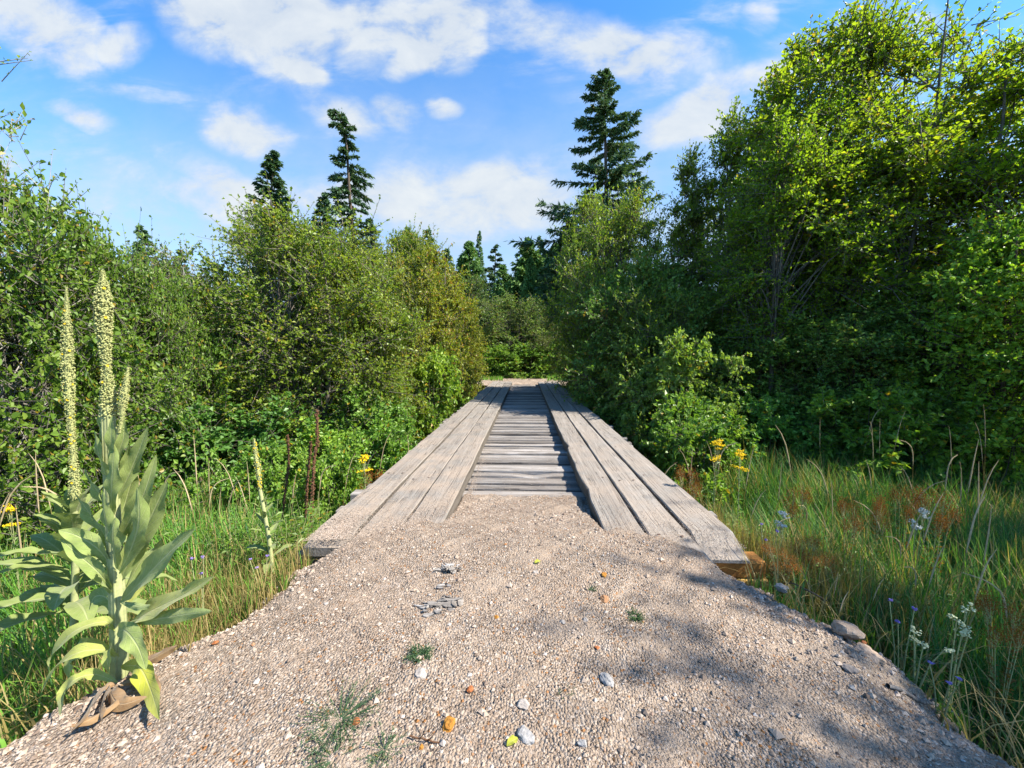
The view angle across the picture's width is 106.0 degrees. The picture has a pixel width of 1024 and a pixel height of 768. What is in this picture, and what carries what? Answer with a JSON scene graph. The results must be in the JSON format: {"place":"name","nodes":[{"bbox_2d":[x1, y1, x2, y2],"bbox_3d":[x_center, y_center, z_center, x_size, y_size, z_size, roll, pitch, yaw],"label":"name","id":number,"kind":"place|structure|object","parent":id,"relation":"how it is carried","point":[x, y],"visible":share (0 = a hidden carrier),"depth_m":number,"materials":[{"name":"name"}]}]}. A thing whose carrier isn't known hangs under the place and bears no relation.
{"place":"outdoors","nodes":[
{"label":"outdoors","id":0,"kind":"place"},
{"bbox_2d":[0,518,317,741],"bbox_3d":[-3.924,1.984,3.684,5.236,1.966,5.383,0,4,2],"label":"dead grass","id":1,"kind":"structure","parent":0,"point":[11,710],"depth_m":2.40,"materials":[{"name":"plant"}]},
{"bbox_2d":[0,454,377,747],"bbox_3d":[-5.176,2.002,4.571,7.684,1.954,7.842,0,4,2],"label":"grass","id":2,"kind":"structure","parent":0,"point":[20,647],"depth_m":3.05,"materials":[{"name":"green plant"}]},
{"bbox_2d":[304,441,312,517],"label":"dead stalk","id":3,"kind":"object","parent":2,"relation":"on","point":[308,472],"visible":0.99,"depth_m":4.21,"materials":[{"name":"brown plant"}]},
{"bbox_2d":[309,409,319,527],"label":"dead stalk","id":4,"kind":"object","parent":2,"relation":"on","point":[313,469],"visible":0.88,"depth_m":4.14,"materials":[{"name":"brown plant"}]},
{"bbox_2d":[0,439,1014,767],"bbox_3d":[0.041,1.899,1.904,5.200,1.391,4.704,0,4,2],"label":"gravel road","id":5,"kind":"structure","parent":0,"point":[596,716],"depth_m":1.68,"materials":[{"name":"beige gravel"}]},
{"bbox_2d":[41,270,213,734],"bbox_3d":[-1.669,0.481,1.611,0.866,1.928,0.404,3,5,32],"label":"mullein plant","id":6,"kind":"object","parent":5,"relation":"on","point":[133,511],"visible":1,"depth_m":1.68,"materials":[{"name":"green plant"}]},
{"bbox_2d":[177,523,217,651],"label":"dry stems","id":7,"kind":"object","parent":5,"relation":"on","point":[201,603],"visible":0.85,"depth_m":2.09,"materials":[{"name":"brown plant"}]},
{"bbox_2d":[288,670,383,764],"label":"herb plant","id":8,"kind":"object","parent":5,"relation":"on","point":[345,719],"visible":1,"depth_m":1.46,"materials":[{"name":"green plant"}]},
{"bbox_2d":[302,722,374,767],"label":"herb plant","id":9,"kind":"object","parent":5,"relation":"on","point":[323,763],"visible":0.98,"depth_m":1.33,"materials":[{"name":"green plant"}]},
{"bbox_2d":[357,718,414,767],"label":"herb plant","id":10,"kind":"object","parent":5,"relation":"on","point":[384,751],"visible":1,"depth_m":1.34,"materials":[{"name":"green plant"}]},
{"bbox_2d":[401,639,434,663],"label":"herb plant","id":11,"kind":"object","parent":5,"relation":"on","point":[425,651],"visible":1,"depth_m":1.76,"materials":[{"name":"green plant"}]},
{"bbox_2d":[427,594,463,610],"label":"wood splinters","id":12,"kind":"object","parent":5,"relation":"on","point":[449,602],"visible":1,"depth_m":2.10,"materials":[{"name":"grey wood"}]},
{"bbox_2d":[517,725,534,744],"bbox_3d":[0.051,1.262,1.381,0.075,0.036,0.059,3,6,37],"label":"rock","id":13,"kind":"object","parent":5,"relation":"on","point":[525,735],"visible":1,"depth_m":1.37,"materials":[{"name":"white stone"}]},
{"bbox_2d":[831,619,865,640],"bbox_3d":[1.752,1.290,2.018,0.120,0.087,0.143,-3,5,-33],"label":"rock","id":14,"kind":"object","parent":5,"relation":"on","point":[849,631],"visible":1,"depth_m":1.99,"materials":[{"name":"grey stone"}]},
{"bbox_2d":[854,642,886,665],"bbox_3d":[1.748,1.323,1.890,0.112,0.059,0.117,-1,5,-16],"label":"rock","id":15,"kind":"object","parent":5,"relation":"on","point":[876,657],"visible":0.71,"depth_m":1.87,"materials":[{"name":"beige stone"}]},
{"bbox_2d":[906,625,954,687],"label":"pale stemmed weed","id":16,"kind":"object","parent":5,"relation":"on","point":[923,646],"visible":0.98,"depth_m":1.90,"materials":[{"name":"green plant"}]},
{"bbox_2d":[885,683,994,727],"bbox_3d":[2.155,1.608,1.923,1.079,0.605,0.062,-2,5,-22],"label":"stick","id":17,"kind":"object","parent":5,"relation":"on","point":[912,696],"visible":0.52,"depth_m":1.75,"materials":[{"name":"wood"}]},
{"bbox_2d":[926,660,962,723],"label":"knapweed plant","id":18,"kind":"object","parent":5,"relation":"on","point":[945,711],"visible":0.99,"depth_m":1.79,"materials":[{"name":"green plant"}]},
{"bbox_2d":[940,602,975,716],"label":"pale stemmed weed","id":19,"kind":"object","parent":5,"relation":"on","point":[963,632],"visible":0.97,"depth_m":1.85,"materials":[{"name":"green plant"}]},
{"bbox_2d":[0,0,1023,300],"label":"sky","id":20,"kind":"structure","parent":0,"point":[462,112],"materials":[{"name":"blue"}]},
{"bbox_2d":[1,369,1023,767],"bbox_3d":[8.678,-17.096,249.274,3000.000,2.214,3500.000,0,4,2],"label":"ground","id":21,"kind":"structure","parent":0,"point":[885,655],"depth_m":2.17,"materials":[{"name":"soil"}]},
{"bbox_2d":[1,503,24,612],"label":"tansy plant","id":22,"kind":"object","parent":21,"relation":"on","point":[8,508],"visible":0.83,"depth_m":3.14,"materials":[{"name":"yellow plant"}]},
{"bbox_2d":[0,47,120,512],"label":"sparse sapling","id":23,"kind":"object","parent":21,"relation":"on","point":[43,198],"visible":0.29,"depth_m":4.76,"materials":[{"name":"green plant"}]},
{"bbox_2d":[0,287,177,630],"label":"mullein plant","id":24,"kind":"object","parent":21,"relation":"on","point":[65,590],"visible":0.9,"depth_m":2.10,"materials":[{"name":"green plant"}]},
{"bbox_2d":[0,127,216,588],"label":"leafy shrub","id":25,"kind":"object","parent":21,"relation":"on","point":[40,249],"visible":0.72,"depth_m":4.49,"materials":[{"name":"green plant"}]},
{"bbox_2d":[0,184,227,519],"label":"leafy shrub","id":26,"kind":"object","parent":21,"relation":"on","point":[145,284],"visible":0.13,"depth_m":6.01,"materials":[{"name":"green plant"}]},
{"bbox_2d":[128,225,162,285],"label":"spruce tree","id":27,"kind":"object","parent":21,"relation":"on","point":[145,232],"visible":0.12,"depth_m":34.00,"materials":[{"name":"green plant"}]},
{"bbox_2d":[0,527,315,743],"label":"grass","id":28,"kind":"structure","parent":21,"relation":"on","point":[249,586],"depth_m":2.49,"materials":[{"name":"green plant"}]},
{"bbox_2d":[75,238,273,489],"bbox_3d":[-6.481,0.280,7.238,2.643,5.770,3.503,10,11,66],"label":"leafy shrub","id":29,"kind":"object","parent":21,"relation":"on","point":[217,353],"visible":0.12,"depth_m":7.08,"materials":[{"name":"green plant"}]},
{"bbox_2d":[97,234,270,447],"bbox_3d":[-9.574,-0.225,10.886,5.600,7.304,4.647,2,5,23],"label":"willow shrub","id":30,"kind":"object","parent":21,"relation":"on","point":[166,257],"visible":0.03,"depth_m":9.98,"materials":[{"name":"green plant"}]},
{"bbox_2d":[142,233,258,410],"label":"sparse sapling","id":31,"kind":"object","parent":21,"relation":"on","point":[192,250],"visible":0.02,"depth_m":9.05,"materials":[{"name":"green plant"}]},
{"bbox_2d":[92,389,334,507],"bbox_3d":[-5.341,1.497,6.824,3.286,2.831,3.741,1,5,12],"label":"shrub","id":32,"kind":"object","parent":21,"relation":"on","point":[241,436],"visible":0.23,"depth_m":6.55,"materials":[{"name":"green plant"}]},
{"bbox_2d":[198,194,284,406],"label":"sparse sapling","id":33,"kind":"object","parent":21,"relation":"on","point":[233,207],"visible":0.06,"depth_m":9.91,"materials":[{"name":"green plant"}]},
{"bbox_2d":[168,436,315,536],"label":"shrub","id":34,"kind":"object","parent":21,"relation":"on","point":[274,478],"visible":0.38,"depth_m":5.42,"materials":[{"name":"green plant"}]},
{"bbox_2d":[233,149,302,340],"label":"spruce tree","id":35,"kind":"object","parent":21,"relation":"on","point":[272,164],"visible":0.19,"depth_m":26.38,"materials":[{"name":"green plant"}]},
{"bbox_2d":[246,438,294,573],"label":"mullein plant","id":36,"kind":"object","parent":21,"relation":"on","point":[262,516],"visible":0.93,"depth_m":3.05,"materials":[{"name":"green plant"}]},
{"bbox_2d":[282,435,290,517],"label":"dead stalk","id":37,"kind":"object","parent":21,"relation":"on","point":[287,472],"visible":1,"depth_m":4.27,"materials":[{"name":"brown plant"}]},
{"bbox_2d":[140,161,440,475],"bbox_3d":[-4.711,-0.594,8.636,6.933,7.630,5.561,-2,5,-27],"label":"alder tree","id":38,"kind":"object","parent":21,"relation":"on","point":[278,364],"visible":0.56,"depth_m":7.93,"materials":[{"name":"green plant"}]},
{"bbox_2d":[222,416,376,492],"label":"shrub","id":39,"kind":"object","parent":21,"relation":"on","point":[327,438],"visible":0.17,"depth_m":7.21,"materials":[{"name":"green plant"}]},
{"bbox_2d":[293,192,337,292],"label":"spruce tree","id":40,"kind":"object","parent":21,"relation":"on","point":[325,200],"visible":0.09,"depth_m":32.37,"materials":[{"name":"green plant"}]},
{"bbox_2d":[282,427,371,525],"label":"shrub","id":41,"kind":"object","parent":21,"relation":"on","point":[336,476],"visible":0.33,"depth_m":5.66,"materials":[{"name":"green plant"}]},
{"bbox_2d":[316,107,377,378],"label":"crooked spruce tree","id":42,"kind":"object","parent":21,"relation":"on","point":[340,162],"visible":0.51,"depth_m":25.19,"materials":[{"name":"green plant"}]},
{"bbox_2d":[262,208,444,434],"bbox_3d":[-4.400,-0.715,10.735,5.750,7.645,4.612,3,5,33],"label":"alder tree","id":43,"kind":"object","parent":21,"relation":"on","point":[421,405],"visible":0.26,"depth_m":9.44,"materials":[{"name":"green plant"}]},
{"bbox_2d":[324,379,423,473],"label":"shrub","id":44,"kind":"object","parent":21,"relation":"on","point":[351,399],"visible":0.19,"depth_m":8.53,"materials":[{"name":"green plant"}]},
{"bbox_2d":[326,405,422,487],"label":"shrub","id":45,"kind":"object","parent":21,"relation":"on","point":[396,448],"visible":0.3,"depth_m":7.33,"materials":[{"name":"green plant"}]},
{"bbox_2d":[372,213,467,415],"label":"yellowing alder tree","id":46,"kind":"object","parent":21,"relation":"on","point":[409,241],"visible":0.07,"depth_m":15.73,"materials":[{"name":"green plant"}]},
{"bbox_2d":[381,223,481,429],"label":"yellowing alder tree","id":47,"kind":"object","parent":21,"relation":"on","point":[434,300],"visible":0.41,"depth_m":12.87,"materials":[{"name":"green plant"}]},
{"bbox_2d":[400,340,476,445],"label":"shrub","id":48,"kind":"object","parent":21,"relation":"on","point":[436,364],"visible":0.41,"depth_m":11.65,"materials":[{"name":"green plant"}]},
{"bbox_2d":[432,291,491,401],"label":"yellowing alder tree","id":49,"kind":"object","parent":21,"relation":"on","point":[474,360],"visible":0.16,"depth_m":17.30,"materials":[{"name":"green plant"}]},
{"bbox_2d":[421,270,513,350],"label":"willow shrub","id":50,"kind":"object","parent":21,"relation":"on","point":[475,287],"visible":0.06,"depth_m":27.80,"materials":[{"name":"green plant"}]},
{"bbox_2d":[456,240,490,321],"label":"young conifer tree","id":51,"kind":"object","parent":21,"relation":"on","point":[467,255],"visible":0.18,"depth_m":39.59,"materials":[{"name":"green plant"}]},
{"bbox_2d":[473,230,487,297],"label":"spruce tree","id":52,"kind":"object","parent":21,"relation":"on","point":[480,248],"visible":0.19,"depth_m":50.85,"materials":[{"name":"green plant"}]},
{"bbox_2d":[482,244,507,294],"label":"spruce tree","id":53,"kind":"object","parent":21,"relation":"on","point":[491,275],"visible":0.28,"depth_m":40.22,"materials":[{"name":"green plant"}]},
{"bbox_2d":[483,264,517,348],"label":"young conifer tree","id":54,"kind":"object","parent":21,"relation":"on","point":[504,276],"visible":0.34,"depth_m":35.14,"materials":[{"name":"green plant"}]},
{"bbox_2d":[477,343,526,378],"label":"shrub","id":55,"kind":"object","parent":21,"relation":"on","point":[490,362],"visible":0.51,"depth_m":22.69,"materials":[{"name":"green plant"}]},
{"bbox_2d":[465,290,564,373],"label":"willow shrub","id":56,"kind":"object","parent":21,"relation":"on","point":[497,333],"visible":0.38,"depth_m":24.91,"materials":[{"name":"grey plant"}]},
{"bbox_2d":[497,238,545,344],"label":"young conifer tree","id":57,"kind":"object","parent":21,"relation":"on","point":[518,268],"visible":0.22,"depth_m":35.63,"materials":[{"name":"green plant"}]},
{"bbox_2d":[480,373,563,380],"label":"grass","id":58,"kind":"structure","parent":21,"relation":"on","point":[490,378],"depth_m":21.88,"materials":[{"name":"green plant"}]},
{"bbox_2d":[508,257,544,347],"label":"young conifer tree","id":59,"kind":"object","parent":21,"relation":"on","point":[530,283],"visible":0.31,"depth_m":32.06,"materials":[{"name":"green plant"}]},
{"bbox_2d":[493,340,564,379],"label":"shrub","id":60,"kind":"object","parent":21,"relation":"on","point":[526,349],"visible":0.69,"depth_m":22.81,"materials":[{"name":"green plant"}]},
{"bbox_2d":[295,381,768,591],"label":"wooden bridge","id":61,"kind":"structure","parent":21,"relation":"on","point":[522,423],"depth_m":4.67,"materials":[{"name":"grey wood"}]},
{"bbox_2d":[518,316,577,376],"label":"willow shrub","id":62,"kind":"object","parent":21,"relation":"on","point":[539,339],"visible":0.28,"depth_m":23.58,"materials":[{"name":"green plant"}]},
{"bbox_2d":[533,220,586,338],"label":"spruce tree","id":63,"kind":"object","parent":21,"relation":"on","point":[552,272],"visible":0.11,"depth_m":28.95,"materials":[{"name":"green plant"}]},
{"bbox_2d":[504,67,666,332],"bbox_3d":[6.646,-11.316,28.406,14.914,22.884,13.160,0,4,2],"label":"spruce tree","id":64,"kind":"object","parent":21,"relation":"on","point":[606,109],"visible":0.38,"depth_m":27.97,"materials":[{"name":"green plant"}]},
{"bbox_2d":[526,165,686,410],"bbox_3d":[3.744,-1.923,13.709,5.327,11.377,6.640,3,5,35],"label":"alder tree","id":65,"kind":"object","parent":21,"relation":"on","point":[599,261],"visible":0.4,"depth_m":12.92,"materials":[{"name":"green plant"}]},
{"bbox_2d":[597,399,652,463],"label":"shrub","id":66,"kind":"object","parent":21,"relation":"on","point":[621,411],"visible":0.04,"depth_m":9.59,"materials":[{"name":"green plant"}]},
{"bbox_2d":[584,268,710,457],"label":"alder tree","id":67,"kind":"object","parent":21,"relation":"on","point":[630,323],"visible":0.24,"depth_m":9.65,"materials":[{"name":"green plant"}]},
{"bbox_2d":[552,234,744,462],"bbox_3d":[3.652,-0.345,10.811,5.151,7.316,5.299,3,5,36],"label":"shaded shrub","id":68,"kind":"object","parent":21,"relation":"on","point":[597,307],"visible":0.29,"depth_m":10.13,"materials":[{"name":"green plant"}]},
{"bbox_2d":[593,322,754,468],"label":"pale leaved shrub","id":69,"kind":"object","parent":21,"relation":"on","point":[687,358],"visible":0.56,"depth_m":8.52,"materials":[{"name":"green plant"}]},
{"bbox_2d":[675,465,704,499],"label":"rust weed plant","id":70,"kind":"object","parent":21,"relation":"on","point":[692,490],"visible":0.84,"depth_m":4.62,"materials":[{"name":"brown plant"}]},
{"bbox_2d":[658,141,725,332],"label":"poplar tree","id":71,"kind":"object","parent":21,"relation":"on","point":[693,214],"visible":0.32,"depth_m":13.03,"materials":[{"name":"green plant"}]},
{"bbox_2d":[639,385,768,510],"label":"shrub","id":72,"kind":"object","parent":21,"relation":"on","point":[690,432],"visible":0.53,"depth_m":7.24,"materials":[{"name":"green plant"}]},
{"bbox_2d":[709,438,726,511],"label":"tansy plant","id":73,"kind":"object","parent":21,"relation":"on","point":[717,444],"visible":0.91,"depth_m":4.00,"materials":[{"name":"green plant"}]},
{"bbox_2d":[677,95,762,378],"bbox_3d":[7.247,-3.588,13.023,3.397,11.524,2.610,1,5,17],"label":"poplar tree","id":74,"kind":"object","parent":21,"relation":"on","point":[723,181],"visible":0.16,"depth_m":12.68,"materials":[{"name":"green plant"}]},
{"bbox_2d":[730,449,748,538],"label":"tansy plant","id":75,"kind":"object","parent":21,"relation":"on","point":[740,454],"visible":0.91,"depth_m":3.92,"materials":[{"name":"green plant"}]},
{"bbox_2d":[712,67,803,393],"bbox_3d":[8.139,-3.827,12.459,3.480,12.138,2.674,-3,5,-32],"label":"poplar tree","id":76,"kind":"object","parent":21,"relation":"on","point":[746,153],"visible":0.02,"depth_m":12.02,"materials":[{"name":"green plant"}]},
{"bbox_2d":[703,389,860,486],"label":"shrub","id":77,"kind":"object","parent":21,"relation":"on","point":[768,427],"visible":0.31,"depth_m":7.98,"materials":[{"name":"green plant"}]},
{"bbox_2d":[757,543,807,600],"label":"rust weed plant","id":78,"kind":"object","parent":21,"relation":"on","point":[789,569],"visible":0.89,"depth_m":2.73,"materials":[{"name":"brown plant"}]},
{"bbox_2d":[676,301,893,453],"bbox_3d":[6.475,0.283,9.632,4.933,5.294,4.795,1,4,9],"label":"shaded shrub","id":79,"kind":"object","parent":21,"relation":"on","point":[759,361],"visible":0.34,"depth_m":8.82,"materials":[{"name":"green plant"}]},
{"bbox_2d":[688,92,894,395],"bbox_3d":[6.423,-2.026,9.244,3.285,8.919,3.642,0,4,-2],"label":"poplar tree","id":80,"kind":"object","parent":21,"relation":"on","point":[774,244],"visible":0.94,"depth_m":8.79,"materials":[{"name":"green plant"}]},
{"bbox_2d":[781,483,813,546],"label":"rust weed plant","id":81,"kind":"object","parent":21,"relation":"on","point":[792,514],"visible":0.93,"depth_m":3.90,"materials":[{"name":"brown plant"}]},
{"bbox_2d":[786,533,823,597],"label":"rust weed plant","id":82,"kind":"object","parent":21,"relation":"on","point":[814,543],"visible":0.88,"depth_m":2.93,"materials":[{"name":"brown plant"}]},
{"bbox_2d":[806,550,846,601],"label":"rust weed plant","id":83,"kind":"object","parent":21,"relation":"on","point":[823,558],"visible":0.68,"depth_m":2.92,"materials":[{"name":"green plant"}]},
{"bbox_2d":[741,84,924,370],"bbox_3d":[7.611,-2.380,9.644,3.943,9.462,3.556,-3,6,-37],"label":"poplar tree","id":84,"kind":"object","parent":21,"relation":"on","point":[855,285],"visible":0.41,"depth_m":8.71,"materials":[{"name":"green plant"}]},
{"bbox_2d":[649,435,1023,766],"bbox_3d":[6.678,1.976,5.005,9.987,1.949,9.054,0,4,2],"label":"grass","id":85,"kind":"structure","parent":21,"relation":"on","point":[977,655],"depth_m":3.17,"materials":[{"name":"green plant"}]},
{"bbox_2d":[696,490,984,677],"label":"grass","id":86,"kind":"structure","parent":21,"relation":"on","point":[751,543],"depth_m":2.87,"materials":[{"name":"green plant"}]},
{"bbox_2d":[834,493,865,578],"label":"rust weed plant","id":87,"kind":"object","parent":21,"relation":"on","point":[843,510],"visible":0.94,"depth_m":3.40,"materials":[{"name":"brown plant"}]},
{"bbox_2d":[688,0,1023,397],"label":"birch tree","id":88,"kind":"object","parent":21,"relation":"on","point":[870,51],"visible":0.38,"depth_m":9.04,"materials":[{"name":"green plant"}]},
{"bbox_2d":[704,453,1020,556],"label":"undergrowth","id":89,"kind":"object","parent":21,"relation":"on","point":[868,511],"visible":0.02,"depth_m":5.83,"materials":[{"name":"green plant"}]},
{"bbox_2d":[720,498,1023,767],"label":"dead grass","id":90,"kind":"structure","parent":21,"relation":"on","point":[935,677],"depth_m":2.27,"materials":[{"name":"plant"}]},
{"bbox_2d":[867,487,892,569],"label":"rust weed plant","id":91,"kind":"object","parent":21,"relation":"on","point":[878,512],"visible":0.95,"depth_m":3.46,"materials":[{"name":"brown plant"}]},
{"bbox_2d":[757,292,1018,476],"bbox_3d":[8.285,0.344,8.864,4.654,5.223,4.788,3,5,30],"label":"shaded shrub","id":92,"kind":"object","parent":21,"relation":"on","point":[879,324],"visible":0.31,"depth_m":8.01,"materials":[{"name":"green plant"}]},
{"bbox_2d":[887,598,916,671],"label":"knapweed plant","id":93,"kind":"object","parent":21,"relation":"on","point":[898,622],"visible":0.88,"depth_m":2.15,"materials":[{"name":"green plant"}]},
{"bbox_2d":[884,478,927,568],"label":"rust weed plant","id":94,"kind":"object","parent":21,"relation":"on","point":[910,514],"visible":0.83,"depth_m":3.77,"materials":[{"name":"brown plant"}]},
{"bbox_2d":[797,377,1021,499],"bbox_3d":[7.161,1.360,7.466,3.659,3.095,3.214,-3,5,-33],"label":"shrub","id":95,"kind":"object","parent":21,"relation":"on","point":[888,421],"visible":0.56,"depth_m":6.90,"materials":[{"name":"green plant"}]},
{"bbox_2d":[801,17,1023,409],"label":"birch tree","id":96,"kind":"object","parent":21,"relation":"on","point":[991,177],"visible":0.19,"depth_m":8.44,"materials":[{"name":"green plant"}]},
{"bbox_2d":[908,507,929,597],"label":"white flowering weed","id":97,"kind":"object","parent":21,"relation":"on","point":[920,527],"visible":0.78,"depth_m":3.28,"materials":[{"name":"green plant"}]},
{"bbox_2d":[838,189,1023,502],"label":"shaded shrub","id":98,"kind":"object","parent":21,"relation":"on","point":[983,301],"visible":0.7,"depth_m":6.94,"materials":[{"name":"green plant"}]},
{"bbox_2d":[908,485,965,612],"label":"rust weed plant","id":99,"kind":"object","parent":21,"relation":"on","point":[942,524],"visible":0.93,"depth_m":3.27,"materials":[{"name":"brown plant"}]},
{"bbox_2d":[937,494,986,644],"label":"grass stalk","id":100,"kind":"object","parent":21,"relation":"on","point":[971,529],"depth_m":2.72,"materials":[{"name":"plant"}]},
{"bbox_2d":[956,549,996,684],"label":"grass stalk","id":101,"kind":"object","parent":21,"relation":"on","point":[980,580],"depth_m":2.30,"materials":[{"name":"green plant"}]},
{"bbox_2d":[967,585,1023,752],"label":"rust weed plant","id":102,"kind":"object","parent":21,"relation":"on","point":[1019,642],"visible":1,"depth_m":1.94,"materials":[{"name":"brown plant"}]},
{"bbox_2d":[477,377,566,385],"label":"gravel road","id":103,"kind":"structure","parent":0,"point":[526,381],"depth_m":20.19,"materials":[{"name":"beige gravel"}]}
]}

